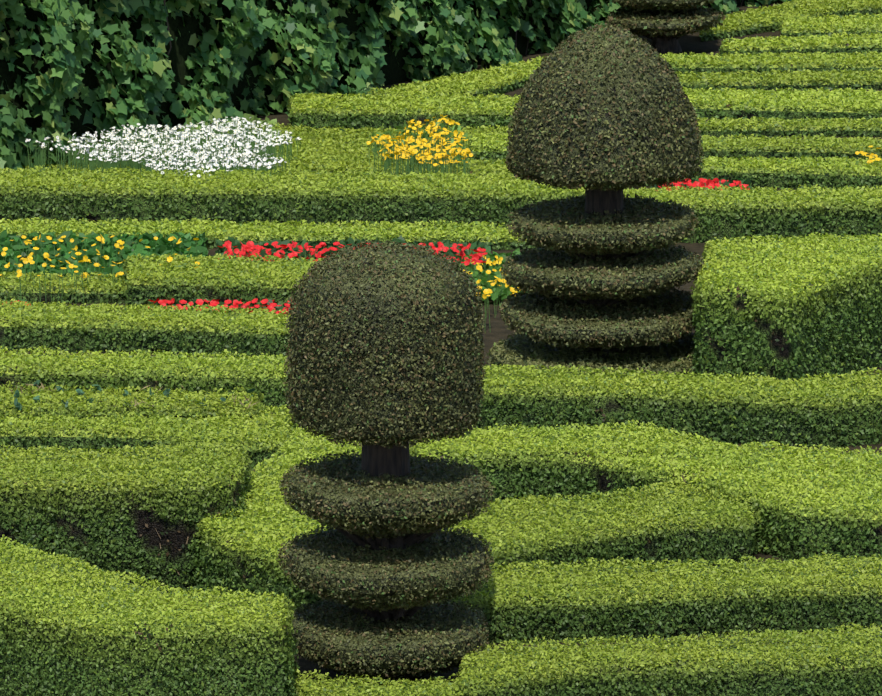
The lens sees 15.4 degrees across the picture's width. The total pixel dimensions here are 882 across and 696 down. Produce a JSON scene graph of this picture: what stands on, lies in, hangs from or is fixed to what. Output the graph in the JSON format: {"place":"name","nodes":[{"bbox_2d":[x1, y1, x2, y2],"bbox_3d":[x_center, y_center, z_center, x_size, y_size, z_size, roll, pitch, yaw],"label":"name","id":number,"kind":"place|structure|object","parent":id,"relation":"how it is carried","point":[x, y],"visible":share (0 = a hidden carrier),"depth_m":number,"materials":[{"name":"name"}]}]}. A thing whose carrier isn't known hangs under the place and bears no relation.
{"place":"outdoors","nodes":[
{"label":"outdoors","id":0,"kind":"place"},
{"bbox_2d":[1,0,881,683],"bbox_3d":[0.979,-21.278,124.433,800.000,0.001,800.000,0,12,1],"label":"soil","id":1,"kind":"structure","parent":0,"point":[495,330],"depth_m":28.63,"materials":[{"name":"brown soil"}]},
{"bbox_2d":[2,298,32,304],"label":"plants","id":2,"kind":"object","parent":1,"relation":"on","point":[8,300],"visible":0.06,"depth_m":28.19,"materials":[{"name":"green plant"}]},
{"bbox_2d":[0,270,127,303],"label":"hedge","id":3,"kind":"object","parent":1,"relation":"on","point":[106,290],"visible":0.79,"depth_m":28.66,"materials":[{"name":"green plant"}]},
{"bbox_2d":[0,228,210,303],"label":"yellow flowers","id":4,"kind":"object","parent":1,"relation":"on","point":[69,252],"visible":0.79,"depth_m":30.22,"materials":[{"name":"green plant"}]},
{"bbox_2d":[0,438,252,593],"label":"hedge","id":5,"kind":"object","parent":1,"relation":"on","point":[146,511],"visible":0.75,"depth_m":19.90,"materials":[{"name":"green plant"}]},
{"bbox_2d":[0,379,265,419],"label":"hedge","id":6,"kind":"object","parent":1,"relation":"on","point":[37,401],"visible":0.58,"depth_m":23.83,"materials":[{"name":"green plant"}]},
{"bbox_2d":[0,344,294,410],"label":"hedge","id":7,"kind":"object","parent":1,"relation":"on","point":[263,374],"visible":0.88,"depth_m":24.27,"materials":[{"name":"green plant"}]},
{"bbox_2d":[0,299,295,358],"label":"hedge","id":8,"kind":"object","parent":1,"relation":"on","point":[94,327],"visible":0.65,"depth_m":26.66,"materials":[{"name":"green plant"}]},
{"bbox_2d":[0,534,299,695],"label":"hedge","id":9,"kind":"object","parent":1,"relation":"on","point":[68,629],"visible":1,"depth_m":17.10,"materials":[{"name":"green plant"}]},
{"bbox_2d":[0,401,299,468],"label":"hedge","id":10,"kind":"object","parent":1,"relation":"on","point":[266,433],"visible":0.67,"depth_m":23.34,"materials":[{"name":"green plant"}]},
{"bbox_2d":[25,113,300,181],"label":"white flowers","id":11,"kind":"object","parent":1,"relation":"on","point":[169,148],"visible":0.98,"depth_m":35.33,"materials":[{"name":"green plant"}]},
{"bbox_2d":[148,298,292,314],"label":"red flowers","id":12,"kind":"object","parent":1,"relation":"on","point":[269,304],"visible":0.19,"depth_m":27.79,"materials":[{"name":"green plant"}]},
{"bbox_2d":[122,253,323,308],"bbox_3d":[-1.607,-0.559,28.610,2.609,0.379,1.161,1,12,6],"label":"hedge","id":13,"kind":"object","parent":1,"relation":"on","point":[154,277],"visible":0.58,"depth_m":28.23,"materials":[{"name":"green plant"}]},
{"bbox_2d":[22,122,514,176],"bbox_3d":[-1.585,-2.234,36.828,7.095,0.166,3.537,0,12,1],"label":"hedge bed","id":14,"kind":"object","parent":1,"relation":"on","point":[335,149],"visible":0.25,"depth_m":36.36,"materials":[{"name":"green plant"}]},
{"bbox_2d":[0,217,544,249],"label":"hedge","id":15,"kind":"object","parent":1,"relation":"on","point":[500,237],"visible":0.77,"depth_m":31.37,"materials":[{"name":"green plant"}]},
{"bbox_2d":[0,165,584,226],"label":"hedge","id":16,"kind":"object","parent":1,"relation":"on","point":[235,195],"visible":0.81,"depth_m":32.49,"materials":[{"name":"green plant"}]},
{"bbox_2d":[191,424,417,612],"bbox_3d":[-0.883,1.101,20.633,1.483,0.535,3.649,0,12,1],"label":"hedge","id":17,"kind":"object","parent":1,"relation":"on","point":[236,553],"visible":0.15,"depth_m":19.70,"materials":[{"name":"green plant"}]},
{"bbox_2d":[212,236,491,275],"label":"red flowers","id":18,"kind":"object","parent":1,"relation":"on","point":[231,246],"visible":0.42,"depth_m":30.43,"materials":[{"name":"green plant"}]},
{"bbox_2d":[286,668,476,695],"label":"hedge","id":19,"kind":"object","parent":1,"relation":"on","point":[308,686],"visible":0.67,"depth_m":17.31,"materials":[{"name":"green plant"}]},
{"bbox_2d":[276,239,494,685],"bbox_3d":[-0.307,0.675,17.834,1.195,2.531,1.185,0,12,1],"label":"topiary","id":20,"kind":"object","parent":1,"relation":"on","point":[385,344],"visible":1,"depth_m":17.48,"materials":[{"name":"green plant"}]},
{"bbox_2d":[0,0,791,171],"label":"ivy","id":21,"kind":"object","parent":1,"relation":"on","point":[69,68],"depth_m":38.66,"materials":[{"name":"green plant"}]},
{"bbox_2d":[286,92,520,130],"bbox_3d":[0.074,-2.781,38.789,3.945,0.398,1.308,1,12,4],"label":"hedge","id":22,"kind":"object","parent":1,"relation":"on","point":[354,111],"visible":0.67,"depth_m":38.34,"materials":[{"name":"green plant"}]},
{"bbox_2d":[366,115,472,175],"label":"yellow flowers","id":23,"kind":"object","parent":1,"relation":"on","point":[436,148],"visible":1,"depth_m":35.38,"materials":[{"name":"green plant"}]},
{"bbox_2d":[367,55,546,97],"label":"hedge","id":24,"kind":"object","parent":1,"relation":"on","point":[508,77],"visible":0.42,"depth_m":41.72,"materials":[{"name":"green plant"}]},
{"bbox_2d":[443,124,511,134],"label":"hedge","id":25,"kind":"object","parent":1,"relation":"on","point":[502,129],"visible":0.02,"depth_m":38.14,"materials":[{"name":"green plant"}]},
{"bbox_2d":[457,248,521,324],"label":"yellow flowers","id":26,"kind":"object","parent":1,"relation":"on","point":[493,285],"visible":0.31,"depth_m":29.04,"materials":[{"name":"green plant"}]},
{"bbox_2d":[468,132,512,161],"bbox_3d":[1.103,-2.220,36.385,1.626,0.317,0.983,0,12,1],"label":"hedge","id":27,"kind":"object","parent":1,"relation":"on","point":[486,147],"visible":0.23,"depth_m":36.02,"materials":[{"name":"green plant"}]},
{"bbox_2d":[485,333,697,376],"bbox_3d":[1.285,0.070,26.073,1.886,0.232,1.850,0,12,1],"label":"hedge","id":28,"kind":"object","parent":1,"relation":"on","point":[525,350],"depth_m":25.78,"materials":[{"name":"green plant"}]},
{"bbox_2d":[499,23,704,356],"bbox_3d":[1.277,-1.191,25.829,1.635,2.767,1.663,0,12,1],"label":"topiary","id":29,"kind":"object","parent":1,"relation":"on","point":[605,116],"visible":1,"depth_m":25.33,"materials":[{"name":"green plant"}]},
{"bbox_2d":[441,477,762,570],"bbox_3d":[0.795,1.208,20.601,2.860,0.428,1.282,-4,13,-18],"label":"hedge","id":30,"kind":"object","parent":1,"relation":"on","point":[676,522],"visible":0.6,"depth_m":20.49,"materials":[{"name":"green plant"}]},
{"bbox_2d":[591,0,634,16],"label":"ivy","id":31,"kind":"object","parent":1,"relation":"on","point":[599,6],"visible":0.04,"depth_m":47.27,"materials":[{"name":"green plant"}]},
{"bbox_2d":[411,420,881,562],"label":"hedge","id":32,"kind":"object","parent":1,"relation":"on","point":[810,502],"visible":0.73,"depth_m":21.66,"materials":[{"name":"green plant"}]},
{"bbox_2d":[444,552,881,643],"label":"hedge","id":33,"kind":"object","parent":1,"relation":"on","point":[577,600],"visible":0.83,"depth_m":19.13,"materials":[{"name":"green plant"}]},
{"bbox_2d":[447,622,881,695],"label":"hedge","id":34,"kind":"object","parent":1,"relation":"on","point":[824,662],"visible":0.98,"depth_m":17.64,"materials":[{"name":"green plant"}]},
{"bbox_2d":[606,0,725,52],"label":"topiary","id":35,"kind":"object","parent":1,"relation":"on","point":[664,26],"visible":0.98,"depth_m":45.44,"materials":[{"name":"green plant"}]},
{"bbox_2d":[472,364,881,447],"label":"hedge","id":36,"kind":"object","parent":1,"relation":"on","point":[845,409],"visible":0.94,"depth_m":23.76,"materials":[{"name":"green plant"}]},
{"bbox_2d":[650,175,753,190],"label":"red flowers","id":37,"kind":"object","parent":1,"relation":"on","point":[705,182],"visible":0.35,"depth_m":33.94,"materials":[{"name":"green plant"}]},
{"bbox_2d":[623,184,881,242],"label":"hedge","id":38,"kind":"object","parent":1,"relation":"on","point":[728,213],"visible":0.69,"depth_m":31.48,"materials":[{"name":"green plant"}]},
{"bbox_2d":[646,155,881,190],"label":"hedge","id":39,"kind":"object","parent":1,"relation":"on","point":[836,172],"visible":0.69,"depth_m":34.59,"materials":[{"name":"green plant"}]},
{"bbox_2d":[657,51,881,74],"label":"hedge","id":40,"kind":"object","parent":1,"relation":"on","point":[761,62],"visible":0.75,"depth_m":43.65,"materials":[{"name":"green plant"}]},
{"bbox_2d":[672,69,881,90],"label":"hedge","id":41,"kind":"object","parent":1,"relation":"on","point":[807,79],"visible":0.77,"depth_m":42.14,"materials":[{"name":"green plant"}]},
{"bbox_2d":[683,86,881,120],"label":"hedge","id":42,"kind":"object","parent":1,"relation":"on","point":[789,104],"visible":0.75,"depth_m":39.60,"materials":[{"name":"green plant"}]},
{"bbox_2d":[689,232,881,380],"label":"hedge","id":43,"kind":"object","parent":1,"relation":"on","point":[782,308],"visible":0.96,"depth_m":25.28,"materials":[{"name":"green plant"}]},
{"bbox_2d":[696,116,881,136],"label":"hedge","id":44,"kind":"object","parent":1,"relation":"on","point":[807,126],"visible":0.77,"depth_m":38.19,"materials":[{"name":"green plant"}]},
{"bbox_2d":[699,0,881,41],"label":"hedge","id":45,"kind":"object","parent":1,"relation":"on","point":[758,20],"visible":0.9,"depth_m":49.33,"materials":[{"name":"green plant"}]},
{"bbox_2d":[699,133,881,159],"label":"hedge","id":46,"kind":"object","parent":1,"relation":"on","point":[722,146],"visible":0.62,"depth_m":36.61,"materials":[{"name":"green plant"}]},
{"bbox_2d":[719,31,881,55],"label":"hedge","id":47,"kind":"object","parent":1,"relation":"on","point":[867,42],"visible":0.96,"depth_m":45.50,"materials":[{"name":"green plant"}]},
{"bbox_2d":[779,13,881,36],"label":"hedge","id":48,"kind":"object","parent":1,"relation":"on","point":[857,24],"visible":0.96,"depth_m":47.72,"materials":[{"name":"green plant"}]},
{"bbox_2d":[855,146,880,166],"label":"yellow flowers","id":49,"kind":"object","parent":1,"relation":"on","point":[871,155],"visible":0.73,"depth_m":35.10,"materials":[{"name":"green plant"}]}
]}

